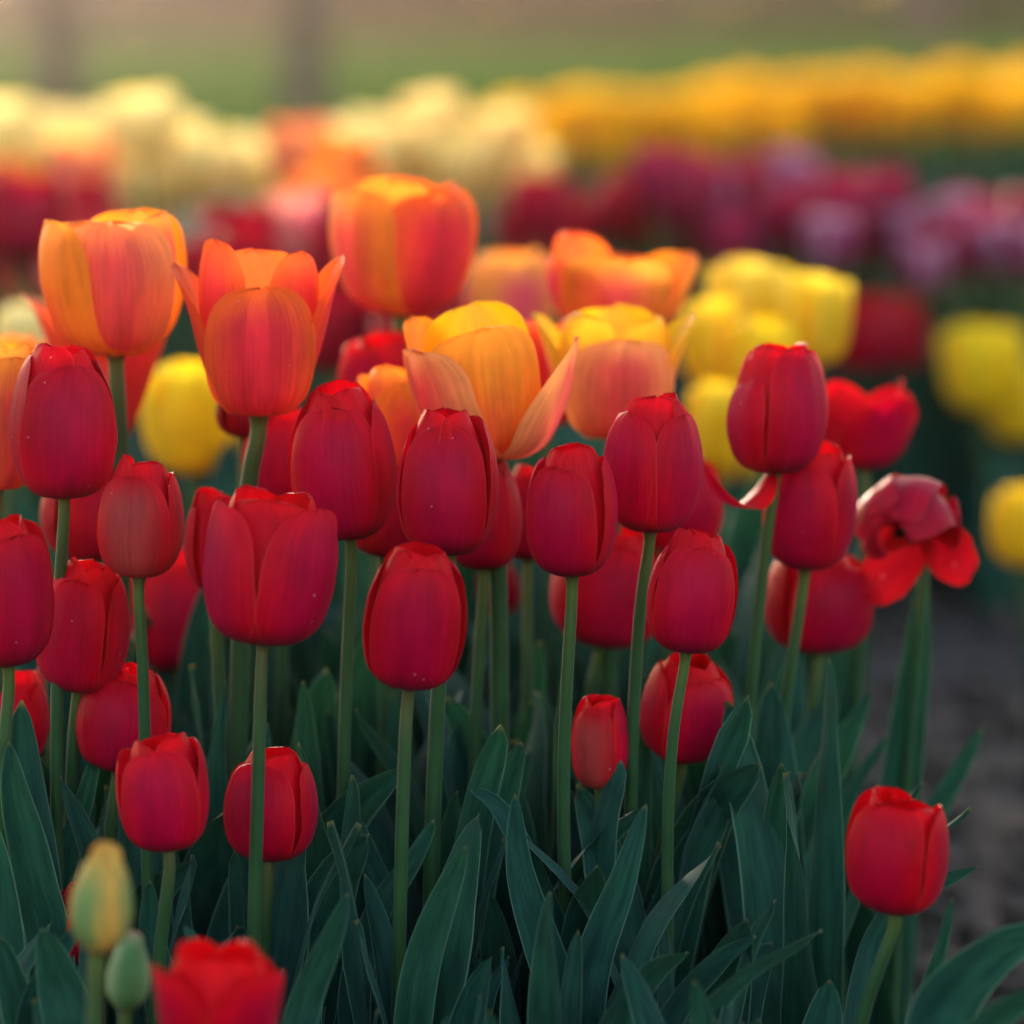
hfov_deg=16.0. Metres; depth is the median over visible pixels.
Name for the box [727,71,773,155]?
amber tulip
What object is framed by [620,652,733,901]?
red tulip
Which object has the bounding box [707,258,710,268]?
maroon tulip
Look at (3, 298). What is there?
pale tulip
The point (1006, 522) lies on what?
yellow tulip
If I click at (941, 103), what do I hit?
amber tulip
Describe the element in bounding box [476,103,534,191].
pale tulip
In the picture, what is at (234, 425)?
red tulip
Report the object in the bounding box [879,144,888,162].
amber tulip
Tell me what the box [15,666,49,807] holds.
tulip plant
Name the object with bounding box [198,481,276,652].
tulip plant
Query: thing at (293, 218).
pink tulip
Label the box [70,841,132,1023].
tulip bud
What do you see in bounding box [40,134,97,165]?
pale tulip
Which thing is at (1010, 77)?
amber tulip
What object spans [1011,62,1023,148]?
amber tulip
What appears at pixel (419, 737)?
tulip plant
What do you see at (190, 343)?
red tulip
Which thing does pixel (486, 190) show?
pale tulip
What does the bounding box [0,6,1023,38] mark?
ground
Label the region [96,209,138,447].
red tulip
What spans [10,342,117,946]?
red tulip
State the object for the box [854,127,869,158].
amber tulip
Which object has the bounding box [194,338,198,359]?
leafy clump
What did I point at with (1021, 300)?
maroon tulip
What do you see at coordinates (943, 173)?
leafy clump
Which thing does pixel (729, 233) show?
maroon tulip
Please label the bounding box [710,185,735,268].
maroon tulip
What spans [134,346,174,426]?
leafy clump
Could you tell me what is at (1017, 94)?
amber tulip
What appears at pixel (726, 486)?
leafy clump
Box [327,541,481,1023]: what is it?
red tulip
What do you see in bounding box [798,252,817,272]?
maroon tulip
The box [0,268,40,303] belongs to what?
salmon tulip
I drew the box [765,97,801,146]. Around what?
amber tulip
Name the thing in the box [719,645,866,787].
tulip plant
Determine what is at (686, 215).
maroon tulip
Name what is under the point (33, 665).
tulip plant
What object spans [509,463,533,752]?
red tulip
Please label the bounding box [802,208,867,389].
mauve tulip
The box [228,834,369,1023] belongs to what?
tulip plant
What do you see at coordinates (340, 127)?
pale tulip
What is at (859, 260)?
maroon tulip
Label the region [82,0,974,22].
woodland
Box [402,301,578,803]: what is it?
orange tulip
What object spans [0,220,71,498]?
red tulip
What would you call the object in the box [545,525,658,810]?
red tulip
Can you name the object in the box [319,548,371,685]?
tulip plant
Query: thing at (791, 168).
mauve tulip
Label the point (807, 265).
maroon tulip
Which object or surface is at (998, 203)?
maroon tulip
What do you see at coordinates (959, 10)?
shrub
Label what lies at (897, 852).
red tulip
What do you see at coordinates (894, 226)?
mauve tulip
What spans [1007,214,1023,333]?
mauve tulip
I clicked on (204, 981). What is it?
red tulip
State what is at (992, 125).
amber tulip
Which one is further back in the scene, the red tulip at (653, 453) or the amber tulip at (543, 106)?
the amber tulip at (543, 106)
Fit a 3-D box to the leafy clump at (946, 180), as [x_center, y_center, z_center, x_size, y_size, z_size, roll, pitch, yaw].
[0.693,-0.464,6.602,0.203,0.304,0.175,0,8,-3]
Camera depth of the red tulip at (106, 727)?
1.76 m
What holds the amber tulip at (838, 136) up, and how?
on the soil
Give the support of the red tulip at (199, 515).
on the soil
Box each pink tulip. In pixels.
[37,261,143,503]
[261,188,314,208]
[271,190,332,385]
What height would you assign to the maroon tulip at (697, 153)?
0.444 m
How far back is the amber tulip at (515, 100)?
6.86 m
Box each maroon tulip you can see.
[627,146,687,253]
[634,230,662,257]
[653,159,691,253]
[660,171,706,322]
[669,232,683,252]
[680,149,706,246]
[680,226,698,271]
[687,157,729,304]
[702,208,756,262]
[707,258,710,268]
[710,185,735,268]
[725,160,757,210]
[743,154,811,268]
[754,186,808,265]
[784,199,810,272]
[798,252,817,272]
[798,258,800,272]
[805,193,813,272]
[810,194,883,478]
[814,171,874,472]
[843,251,864,270]
[850,249,856,293]
[855,225,892,274]
[858,261,936,305]
[861,167,915,485]
[929,222,934,316]
[929,223,958,394]
[938,216,981,395]
[948,270,980,307]
[951,194,993,303]
[981,193,1015,299]
[1005,271,1023,327]
[1006,187,1023,219]
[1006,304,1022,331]
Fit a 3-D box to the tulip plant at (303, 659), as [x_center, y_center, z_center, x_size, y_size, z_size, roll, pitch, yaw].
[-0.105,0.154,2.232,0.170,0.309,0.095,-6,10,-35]
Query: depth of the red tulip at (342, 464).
1.77 m
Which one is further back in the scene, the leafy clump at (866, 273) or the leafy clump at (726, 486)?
the leafy clump at (866, 273)
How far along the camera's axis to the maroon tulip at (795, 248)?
4.07 m
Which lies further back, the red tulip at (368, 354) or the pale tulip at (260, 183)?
the pale tulip at (260, 183)
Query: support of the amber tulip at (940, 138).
on the soil
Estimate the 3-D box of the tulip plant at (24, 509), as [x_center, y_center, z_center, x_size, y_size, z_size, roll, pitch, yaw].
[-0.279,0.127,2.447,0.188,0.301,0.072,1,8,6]
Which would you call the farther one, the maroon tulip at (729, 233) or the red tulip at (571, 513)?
the maroon tulip at (729, 233)
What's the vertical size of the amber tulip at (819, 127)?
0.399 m
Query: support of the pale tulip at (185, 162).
on the soil
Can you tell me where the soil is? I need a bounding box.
[169,190,1023,1023]
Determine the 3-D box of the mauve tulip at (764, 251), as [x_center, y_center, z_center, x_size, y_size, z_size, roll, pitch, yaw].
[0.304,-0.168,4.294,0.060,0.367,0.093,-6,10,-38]
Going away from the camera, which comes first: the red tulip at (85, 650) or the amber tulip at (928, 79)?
the red tulip at (85, 650)
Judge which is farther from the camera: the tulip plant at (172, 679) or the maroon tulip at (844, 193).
the maroon tulip at (844, 193)
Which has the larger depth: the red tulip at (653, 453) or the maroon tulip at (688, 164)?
the maroon tulip at (688, 164)
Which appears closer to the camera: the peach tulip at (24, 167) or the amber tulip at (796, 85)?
the peach tulip at (24, 167)
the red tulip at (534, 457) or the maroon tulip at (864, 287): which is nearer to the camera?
the red tulip at (534, 457)
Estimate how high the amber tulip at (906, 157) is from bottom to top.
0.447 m
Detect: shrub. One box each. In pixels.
[0,0,37,32]
[0,0,115,33]
[77,0,186,34]
[260,0,363,32]
[883,0,1023,35]
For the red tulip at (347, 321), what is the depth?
2.70 m
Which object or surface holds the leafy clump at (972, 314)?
on the soil
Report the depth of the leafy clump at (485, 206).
7.56 m
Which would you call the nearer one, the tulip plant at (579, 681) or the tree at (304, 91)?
the tulip plant at (579, 681)
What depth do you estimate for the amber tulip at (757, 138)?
7.37 m
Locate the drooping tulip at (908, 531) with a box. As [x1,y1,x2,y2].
[843,474,981,1023]
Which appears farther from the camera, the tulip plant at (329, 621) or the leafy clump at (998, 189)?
the leafy clump at (998, 189)
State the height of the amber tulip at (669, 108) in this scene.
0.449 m
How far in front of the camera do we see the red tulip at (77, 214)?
3.26 m
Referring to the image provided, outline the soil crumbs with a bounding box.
[846,553,1023,1023]
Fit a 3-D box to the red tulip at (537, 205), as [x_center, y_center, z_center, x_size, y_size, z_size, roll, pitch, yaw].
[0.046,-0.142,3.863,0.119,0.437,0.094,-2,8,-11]
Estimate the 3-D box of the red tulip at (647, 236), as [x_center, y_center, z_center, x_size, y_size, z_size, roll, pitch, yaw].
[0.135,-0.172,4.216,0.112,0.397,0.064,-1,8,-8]
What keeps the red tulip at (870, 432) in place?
on the soil
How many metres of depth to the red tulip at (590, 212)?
4.06 m
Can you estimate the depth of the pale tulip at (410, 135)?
4.25 m
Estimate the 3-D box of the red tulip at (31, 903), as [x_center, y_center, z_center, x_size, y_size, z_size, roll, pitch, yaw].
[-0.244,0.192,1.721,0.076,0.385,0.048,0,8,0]
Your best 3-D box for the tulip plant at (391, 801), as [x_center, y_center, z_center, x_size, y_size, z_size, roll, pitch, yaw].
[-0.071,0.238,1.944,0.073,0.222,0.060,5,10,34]
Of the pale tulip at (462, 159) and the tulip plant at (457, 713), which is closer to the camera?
the tulip plant at (457, 713)
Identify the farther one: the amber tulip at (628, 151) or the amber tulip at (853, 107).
the amber tulip at (853, 107)
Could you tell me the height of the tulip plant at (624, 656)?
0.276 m
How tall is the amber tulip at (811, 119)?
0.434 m
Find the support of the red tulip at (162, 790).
on the soil
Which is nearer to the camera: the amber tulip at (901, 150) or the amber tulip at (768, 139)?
the amber tulip at (768, 139)
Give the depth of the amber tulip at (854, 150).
8.12 m
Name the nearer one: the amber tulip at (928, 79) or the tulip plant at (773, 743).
the tulip plant at (773, 743)
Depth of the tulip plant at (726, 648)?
2.21 m
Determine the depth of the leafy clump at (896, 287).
5.23 m
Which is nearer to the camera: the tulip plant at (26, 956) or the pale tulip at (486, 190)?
the tulip plant at (26, 956)
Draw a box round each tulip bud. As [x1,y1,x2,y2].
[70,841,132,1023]
[106,926,198,1023]
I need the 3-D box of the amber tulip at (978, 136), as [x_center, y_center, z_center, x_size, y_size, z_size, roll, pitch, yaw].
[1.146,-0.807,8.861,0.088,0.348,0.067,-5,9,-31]
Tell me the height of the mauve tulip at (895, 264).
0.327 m
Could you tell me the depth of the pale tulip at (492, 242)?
5.19 m
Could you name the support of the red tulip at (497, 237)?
on the soil
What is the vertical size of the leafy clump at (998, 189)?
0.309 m
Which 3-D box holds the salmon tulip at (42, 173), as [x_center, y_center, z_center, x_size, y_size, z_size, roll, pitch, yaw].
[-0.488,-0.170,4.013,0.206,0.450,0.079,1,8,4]
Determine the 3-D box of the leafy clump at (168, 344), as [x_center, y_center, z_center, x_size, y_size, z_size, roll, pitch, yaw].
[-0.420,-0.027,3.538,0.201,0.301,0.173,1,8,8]
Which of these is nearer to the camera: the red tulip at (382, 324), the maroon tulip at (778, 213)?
the red tulip at (382, 324)
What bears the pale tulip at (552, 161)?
on the soil
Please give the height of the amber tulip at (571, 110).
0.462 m
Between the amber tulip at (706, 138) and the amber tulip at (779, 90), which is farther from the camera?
the amber tulip at (779, 90)
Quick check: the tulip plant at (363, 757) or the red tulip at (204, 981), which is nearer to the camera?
the red tulip at (204, 981)
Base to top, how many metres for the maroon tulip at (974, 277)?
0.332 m
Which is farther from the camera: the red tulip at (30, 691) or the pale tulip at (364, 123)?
the pale tulip at (364, 123)
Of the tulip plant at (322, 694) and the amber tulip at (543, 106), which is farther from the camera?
the amber tulip at (543, 106)
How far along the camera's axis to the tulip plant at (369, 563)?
2.27 m
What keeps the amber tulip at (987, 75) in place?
on the soil
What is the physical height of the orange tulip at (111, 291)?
0.516 m
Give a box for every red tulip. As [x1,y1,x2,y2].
[0,165,18,179]
[0,170,70,515]
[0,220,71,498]
[0,256,20,497]
[0,514,74,982]
[0,670,49,754]
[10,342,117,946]
[15,881,79,1023]
[17,176,71,206]
[36,556,129,1023]
[36,667,49,768]
[40,468,114,863]
[65,178,121,211]
[70,207,100,221]
[75,661,171,844]
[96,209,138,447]
[96,453,196,1023]
[116,732,208,1023]
[131,547,227,736]
[150,938,283,1023]
[177,312,193,359]
[178,239,203,482]
[184,487,231,825]
[197,201,272,242]
[203,484,361,1023]
[206,404,276,731]
[213,225,289,253]
[223,746,348,1023]
[227,408,301,747]
[288,330,406,695]
[289,378,396,1023]
[306,232,315,259]
[312,192,332,268]
[314,259,341,379]
[314,297,370,381]
[326,466,415,1011]
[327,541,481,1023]
[333,284,350,299]
[350,460,544,961]
[367,298,456,329]
[370,314,439,333]
[388,407,507,956]
[454,294,541,468]
[470,442,688,1023]
[477,563,520,614]
[493,208,505,250]
[501,208,557,255]
[506,172,570,249]
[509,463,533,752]
[527,528,822,1023]
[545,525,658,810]
[546,209,582,326]
[564,201,600,321]
[571,693,653,914]
[586,183,610,252]
[593,191,644,255]
[602,175,652,255]
[603,392,752,1021]
[615,229,661,256]
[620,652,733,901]
[635,226,671,326]
[654,459,722,805]
[686,441,887,915]
[704,342,827,932]
[752,786,1023,1023]
[764,554,872,718]
[823,378,917,1017]
[831,290,897,551]
[877,292,927,477]
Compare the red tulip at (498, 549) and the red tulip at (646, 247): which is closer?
the red tulip at (498, 549)
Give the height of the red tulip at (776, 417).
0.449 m
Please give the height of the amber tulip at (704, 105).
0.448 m
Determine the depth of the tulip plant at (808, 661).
2.39 m
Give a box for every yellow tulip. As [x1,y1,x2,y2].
[0,302,46,506]
[140,359,237,514]
[682,293,749,383]
[686,378,738,485]
[706,256,794,495]
[722,464,755,484]
[729,315,801,382]
[776,272,852,364]
[939,322,1023,613]
[985,380,1023,605]
[989,485,1023,612]
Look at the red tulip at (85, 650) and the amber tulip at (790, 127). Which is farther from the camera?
the amber tulip at (790, 127)
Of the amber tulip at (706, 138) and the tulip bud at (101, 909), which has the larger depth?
the amber tulip at (706, 138)
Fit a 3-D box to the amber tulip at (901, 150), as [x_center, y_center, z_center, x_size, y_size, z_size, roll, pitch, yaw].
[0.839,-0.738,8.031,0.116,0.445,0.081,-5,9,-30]
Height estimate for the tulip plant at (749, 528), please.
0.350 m
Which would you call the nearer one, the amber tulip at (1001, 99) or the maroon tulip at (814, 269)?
the maroon tulip at (814, 269)
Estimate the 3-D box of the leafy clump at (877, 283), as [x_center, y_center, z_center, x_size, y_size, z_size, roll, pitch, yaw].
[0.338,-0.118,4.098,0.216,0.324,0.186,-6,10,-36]
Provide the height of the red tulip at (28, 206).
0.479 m
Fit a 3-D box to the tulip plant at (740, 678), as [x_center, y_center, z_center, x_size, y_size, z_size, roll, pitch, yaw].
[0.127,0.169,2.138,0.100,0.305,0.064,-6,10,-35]
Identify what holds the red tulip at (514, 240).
on the soil
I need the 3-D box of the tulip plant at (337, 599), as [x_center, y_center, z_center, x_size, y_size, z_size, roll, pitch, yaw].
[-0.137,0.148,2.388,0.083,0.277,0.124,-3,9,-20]
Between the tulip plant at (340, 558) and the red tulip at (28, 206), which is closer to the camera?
the tulip plant at (340, 558)
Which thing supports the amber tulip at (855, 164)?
on the soil
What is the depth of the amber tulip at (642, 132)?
6.72 m
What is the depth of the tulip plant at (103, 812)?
1.84 m
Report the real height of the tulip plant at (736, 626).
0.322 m
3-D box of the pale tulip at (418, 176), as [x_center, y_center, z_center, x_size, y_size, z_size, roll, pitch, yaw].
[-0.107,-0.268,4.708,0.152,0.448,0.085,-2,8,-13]
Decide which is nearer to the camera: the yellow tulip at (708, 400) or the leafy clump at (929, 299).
the yellow tulip at (708, 400)
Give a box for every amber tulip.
[489,96,534,218]
[534,118,556,143]
[534,125,554,149]
[541,97,564,167]
[546,85,593,202]
[546,108,578,179]
[554,131,571,172]
[574,88,602,185]
[574,88,640,191]
[575,131,585,174]
[579,131,583,180]
[584,127,623,182]
[618,133,657,177]
[624,98,643,175]
[624,108,656,154]
[644,89,686,146]
[656,107,693,146]
[683,87,722,124]
[686,121,721,156]
[693,77,730,159]
[718,105,752,161]
[725,99,763,162]
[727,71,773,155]
[732,123,762,154]
[762,113,788,147]
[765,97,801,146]
[770,108,808,148]
[771,73,814,150]
[777,77,803,152]
[786,73,821,153]
[798,122,812,151]
[806,70,849,172]
[808,114,828,163]
[810,123,824,150]
[812,101,851,173]
[822,125,848,174]
[823,125,859,173]
[833,142,843,174]
[838,131,855,167]
[841,74,876,169]
[841,94,857,158]
[843,67,891,174]
[853,106,889,169]
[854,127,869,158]
[863,97,916,177]
[868,132,903,167]
[874,130,890,169]
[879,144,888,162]
[887,127,900,150]
[889,73,931,177]
[892,81,932,197]
[899,115,926,174]
[900,77,958,180]
[911,73,934,178]
[920,125,941,170]
[920,130,949,165]
[921,81,954,183]
[921,119,937,169]
[932,61,976,189]
[936,102,964,188]
[945,100,960,167]
[946,130,970,173]
[950,135,976,161]
[954,75,1000,187]
[956,135,972,172]
[957,130,990,183]
[959,104,991,173]
[964,132,968,153]
[964,134,1005,169]
[973,105,1000,174]
[975,69,998,165]
[977,134,979,166]
[987,71,1010,154]
[988,138,1012,162]
[989,122,1001,163]
[990,87,1011,180]
[991,72,1023,159]
[993,78,1023,184]
[993,80,1021,160]
[996,114,1015,166]
[1006,100,1023,170]
[1006,125,1016,150]
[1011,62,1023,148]
[1017,131,1021,164]
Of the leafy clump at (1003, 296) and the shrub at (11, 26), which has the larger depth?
the shrub at (11, 26)
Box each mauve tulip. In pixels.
[663,231,669,251]
[700,169,733,298]
[747,214,777,261]
[771,146,895,282]
[800,253,804,272]
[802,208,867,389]
[822,268,827,275]
[874,199,929,474]
[875,258,899,271]
[881,230,956,583]
[927,209,1013,393]
[930,192,979,316]
[936,188,1008,307]
[939,269,1005,320]
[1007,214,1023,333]
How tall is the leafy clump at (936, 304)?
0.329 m
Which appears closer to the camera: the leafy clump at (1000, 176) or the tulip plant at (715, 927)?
the tulip plant at (715, 927)
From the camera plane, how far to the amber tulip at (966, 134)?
9.13 m
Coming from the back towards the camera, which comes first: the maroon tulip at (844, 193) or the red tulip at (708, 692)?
the maroon tulip at (844, 193)
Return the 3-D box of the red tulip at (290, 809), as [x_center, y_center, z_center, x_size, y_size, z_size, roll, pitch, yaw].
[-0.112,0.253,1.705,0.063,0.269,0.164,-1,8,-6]
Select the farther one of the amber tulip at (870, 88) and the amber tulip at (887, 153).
the amber tulip at (887, 153)
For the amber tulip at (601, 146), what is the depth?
6.56 m
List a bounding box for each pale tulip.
[0,96,37,158]
[2,162,39,308]
[28,130,82,163]
[34,103,49,132]
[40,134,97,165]
[47,107,73,131]
[67,107,103,138]
[96,113,116,153]
[103,88,187,359]
[113,153,163,210]
[154,191,173,213]
[158,126,210,224]
[159,110,187,321]
[171,115,208,216]
[180,192,197,359]
[180,197,199,231]
[196,133,249,356]
[219,132,237,207]
[220,129,265,207]
[235,142,282,206]
[308,119,355,135]
[344,131,398,177]
[346,111,386,135]
[376,114,458,295]
[399,89,463,133]
[410,171,493,251]
[423,167,477,201]
[427,131,490,294]
[463,127,503,262]
[464,109,501,251]
[473,179,495,260]
[474,178,501,261]
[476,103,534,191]
[488,194,494,251]
[496,153,546,193]
[529,147,557,175]
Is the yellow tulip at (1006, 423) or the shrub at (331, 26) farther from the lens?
the shrub at (331, 26)
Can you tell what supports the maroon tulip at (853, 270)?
on the soil
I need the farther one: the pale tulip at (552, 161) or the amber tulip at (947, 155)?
the amber tulip at (947, 155)
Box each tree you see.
[32,0,86,105]
[275,0,334,119]
[898,0,958,44]
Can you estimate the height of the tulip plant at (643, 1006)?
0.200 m
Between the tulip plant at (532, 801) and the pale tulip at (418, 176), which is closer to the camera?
the tulip plant at (532, 801)
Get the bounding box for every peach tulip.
[0,155,37,305]
[283,165,363,408]
[304,135,376,393]
[376,169,390,177]
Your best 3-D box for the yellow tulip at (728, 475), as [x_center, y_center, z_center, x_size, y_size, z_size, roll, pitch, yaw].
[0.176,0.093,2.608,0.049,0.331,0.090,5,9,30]
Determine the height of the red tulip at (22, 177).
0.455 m
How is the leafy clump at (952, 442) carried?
on the soil
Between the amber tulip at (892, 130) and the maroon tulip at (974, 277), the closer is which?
the maroon tulip at (974, 277)
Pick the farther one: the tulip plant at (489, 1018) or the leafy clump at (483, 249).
the leafy clump at (483, 249)
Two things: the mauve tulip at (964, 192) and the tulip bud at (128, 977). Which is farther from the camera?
the mauve tulip at (964, 192)
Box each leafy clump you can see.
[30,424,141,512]
[128,432,139,463]
[128,439,237,492]
[130,332,177,433]
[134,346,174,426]
[181,473,207,539]
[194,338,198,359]
[478,182,504,225]
[478,188,496,220]
[478,194,506,232]
[479,231,495,254]
[481,214,490,250]
[514,422,604,469]
[568,170,593,198]
[674,366,685,408]
[677,390,687,402]
[679,354,756,474]
[722,475,754,503]
[772,259,866,294]
[784,250,786,265]
[818,272,938,319]
[824,267,891,552]
[835,154,914,181]
[842,260,901,295]
[860,263,868,286]
[864,267,880,295]
[870,297,960,490]
[882,271,1010,387]
[892,152,934,200]
[899,268,985,324]
[907,358,1012,593]
[909,279,987,301]
[914,181,960,192]
[926,297,1018,329]
[931,341,960,506]
[932,160,1009,197]
[932,173,950,198]
[935,274,1018,313]
[939,164,976,193]
[939,377,988,481]
[950,432,959,510]
[958,149,1017,182]
[975,172,1005,185]
[991,171,1013,197]
[1008,154,1023,192]
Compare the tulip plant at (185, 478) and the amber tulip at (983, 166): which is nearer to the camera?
the tulip plant at (185, 478)
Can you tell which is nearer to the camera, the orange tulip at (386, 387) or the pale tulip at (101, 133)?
the orange tulip at (386, 387)
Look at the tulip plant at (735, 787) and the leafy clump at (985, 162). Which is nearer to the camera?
the tulip plant at (735, 787)
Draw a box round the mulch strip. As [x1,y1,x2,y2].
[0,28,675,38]
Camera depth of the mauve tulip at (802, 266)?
4.29 m
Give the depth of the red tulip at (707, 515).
1.98 m
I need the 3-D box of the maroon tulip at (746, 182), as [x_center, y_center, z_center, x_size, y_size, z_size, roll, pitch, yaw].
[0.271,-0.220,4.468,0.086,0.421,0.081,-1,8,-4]
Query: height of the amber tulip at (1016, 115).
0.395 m
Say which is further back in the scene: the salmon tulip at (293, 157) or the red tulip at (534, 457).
the salmon tulip at (293, 157)
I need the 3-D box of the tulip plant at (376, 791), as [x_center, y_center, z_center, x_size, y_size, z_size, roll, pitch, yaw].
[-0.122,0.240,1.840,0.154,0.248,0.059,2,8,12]
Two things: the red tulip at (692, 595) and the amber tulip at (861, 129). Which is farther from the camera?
the amber tulip at (861, 129)
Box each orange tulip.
[0,333,43,517]
[0,342,33,694]
[21,293,173,732]
[39,208,186,829]
[171,238,345,863]
[223,176,476,718]
[357,364,461,804]
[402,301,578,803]
[463,247,556,575]
[467,321,569,777]
[532,303,695,840]
[545,231,698,681]
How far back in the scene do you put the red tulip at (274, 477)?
1.93 m
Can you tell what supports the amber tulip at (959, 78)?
on the soil
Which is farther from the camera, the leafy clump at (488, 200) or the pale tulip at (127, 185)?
the leafy clump at (488, 200)
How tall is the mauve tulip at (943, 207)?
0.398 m
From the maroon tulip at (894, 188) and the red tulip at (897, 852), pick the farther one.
the maroon tulip at (894, 188)
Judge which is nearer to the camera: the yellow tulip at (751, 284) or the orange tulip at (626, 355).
the orange tulip at (626, 355)
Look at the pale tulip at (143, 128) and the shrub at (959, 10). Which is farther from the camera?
the shrub at (959, 10)
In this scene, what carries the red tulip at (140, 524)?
on the soil
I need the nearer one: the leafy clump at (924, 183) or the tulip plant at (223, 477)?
the tulip plant at (223, 477)
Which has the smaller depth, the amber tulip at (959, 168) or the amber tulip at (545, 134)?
the amber tulip at (545, 134)
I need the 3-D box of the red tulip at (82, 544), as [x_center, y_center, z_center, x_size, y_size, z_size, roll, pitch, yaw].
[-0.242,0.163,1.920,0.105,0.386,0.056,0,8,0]
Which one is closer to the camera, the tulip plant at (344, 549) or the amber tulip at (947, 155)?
the tulip plant at (344, 549)
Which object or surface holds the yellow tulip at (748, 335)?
on the soil
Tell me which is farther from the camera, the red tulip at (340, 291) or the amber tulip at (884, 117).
the amber tulip at (884, 117)
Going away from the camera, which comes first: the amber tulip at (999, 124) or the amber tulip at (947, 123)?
the amber tulip at (947, 123)
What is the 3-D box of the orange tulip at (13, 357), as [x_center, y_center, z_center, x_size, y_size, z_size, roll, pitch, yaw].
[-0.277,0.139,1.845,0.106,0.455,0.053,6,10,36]
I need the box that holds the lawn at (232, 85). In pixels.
[0,39,1023,189]
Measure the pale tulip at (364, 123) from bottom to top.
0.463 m
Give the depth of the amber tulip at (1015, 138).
8.59 m
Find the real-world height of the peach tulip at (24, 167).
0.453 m
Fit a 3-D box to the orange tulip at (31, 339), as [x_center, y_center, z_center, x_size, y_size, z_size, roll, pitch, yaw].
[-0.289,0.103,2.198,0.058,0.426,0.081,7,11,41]
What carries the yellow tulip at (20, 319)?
on the soil
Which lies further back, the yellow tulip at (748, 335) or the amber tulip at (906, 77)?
the amber tulip at (906, 77)
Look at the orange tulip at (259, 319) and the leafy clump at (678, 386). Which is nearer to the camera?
the orange tulip at (259, 319)
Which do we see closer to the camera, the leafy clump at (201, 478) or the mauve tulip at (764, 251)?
the leafy clump at (201, 478)
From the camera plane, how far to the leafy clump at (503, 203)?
7.23 m
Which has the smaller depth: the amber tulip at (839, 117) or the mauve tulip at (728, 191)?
the mauve tulip at (728, 191)
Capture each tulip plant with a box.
[0,921,51,1023]
[0,936,88,1023]
[4,490,40,526]
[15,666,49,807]
[22,607,147,671]
[40,745,45,762]
[46,541,183,662]
[52,541,183,691]
[59,776,242,1023]
[93,746,228,845]
[99,772,111,830]
[103,861,189,1023]
[104,768,396,847]
[104,968,284,1023]
[134,606,364,746]
[136,617,172,693]
[175,723,270,938]
[181,640,337,810]
[182,474,187,496]
[184,517,343,577]
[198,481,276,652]
[209,438,234,496]
[223,642,230,703]
[226,623,323,691]
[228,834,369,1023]
[247,709,253,747]
[277,1009,379,1023]
[318,1008,321,1023]
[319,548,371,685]
[323,603,337,640]
[330,562,478,614]
[331,553,370,613]
[334,551,371,639]
[336,639,399,778]
[338,541,345,571]
[353,873,509,1023]
[355,691,580,1023]
[371,748,531,998]
[386,764,422,827]
[390,806,647,996]
[399,645,473,764]
[412,615,490,757]
[413,632,559,717]
[414,689,552,856]
[442,1014,450,1023]
[446,636,660,806]
[446,653,707,895]
[455,612,581,720]
[466,895,520,1023]
[467,595,520,707]
[474,995,495,1023]
[487,630,651,781]
[499,841,721,1023]
[509,559,520,639]
[512,557,585,708]
[548,690,621,798]
[553,423,744,523]
[570,763,761,970]
[575,507,737,680]
[575,649,586,681]
[590,438,778,664]
[613,899,776,1023]
[617,647,686,807]
[621,953,734,1023]
[638,748,820,957]
[651,918,773,1023]
[656,472,764,573]
[657,530,770,726]
[707,555,775,680]
[718,502,812,706]
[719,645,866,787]
[719,682,923,945]
[722,657,972,1023]
[823,542,870,756]
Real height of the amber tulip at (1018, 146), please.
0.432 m
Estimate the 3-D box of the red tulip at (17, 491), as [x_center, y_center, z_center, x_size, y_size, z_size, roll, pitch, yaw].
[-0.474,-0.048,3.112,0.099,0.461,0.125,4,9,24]
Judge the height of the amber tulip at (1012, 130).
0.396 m
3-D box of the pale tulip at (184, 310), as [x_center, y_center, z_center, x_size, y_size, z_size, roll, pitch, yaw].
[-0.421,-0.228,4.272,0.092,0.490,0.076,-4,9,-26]
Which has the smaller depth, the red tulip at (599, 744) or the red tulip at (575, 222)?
the red tulip at (599, 744)
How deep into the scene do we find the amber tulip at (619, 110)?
6.62 m
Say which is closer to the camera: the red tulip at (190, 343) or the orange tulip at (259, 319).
the orange tulip at (259, 319)
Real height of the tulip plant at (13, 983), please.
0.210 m
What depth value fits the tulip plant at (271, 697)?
2.09 m
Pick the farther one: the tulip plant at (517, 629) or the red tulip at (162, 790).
the tulip plant at (517, 629)
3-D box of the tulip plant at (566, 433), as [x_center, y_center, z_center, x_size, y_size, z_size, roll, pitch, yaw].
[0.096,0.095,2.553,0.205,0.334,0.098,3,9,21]
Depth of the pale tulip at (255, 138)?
4.61 m
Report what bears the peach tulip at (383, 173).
on the soil
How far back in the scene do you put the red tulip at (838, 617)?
1.97 m
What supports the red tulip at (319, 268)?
on the soil
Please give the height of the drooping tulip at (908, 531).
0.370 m
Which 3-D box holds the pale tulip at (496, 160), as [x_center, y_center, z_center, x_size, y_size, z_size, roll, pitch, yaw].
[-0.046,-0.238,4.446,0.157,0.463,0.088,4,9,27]
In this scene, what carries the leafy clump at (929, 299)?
on the soil
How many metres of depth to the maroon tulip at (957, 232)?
3.92 m
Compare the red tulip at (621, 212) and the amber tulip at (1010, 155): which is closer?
the red tulip at (621, 212)
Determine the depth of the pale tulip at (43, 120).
4.69 m
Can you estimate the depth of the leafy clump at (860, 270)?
4.36 m
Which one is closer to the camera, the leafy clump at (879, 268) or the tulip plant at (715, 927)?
the tulip plant at (715, 927)
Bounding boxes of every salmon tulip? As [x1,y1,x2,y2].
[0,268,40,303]
[39,156,46,177]
[46,137,114,184]
[266,118,333,183]
[282,141,308,180]
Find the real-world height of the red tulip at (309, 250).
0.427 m
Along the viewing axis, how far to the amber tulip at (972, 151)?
8.48 m
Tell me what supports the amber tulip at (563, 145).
on the soil

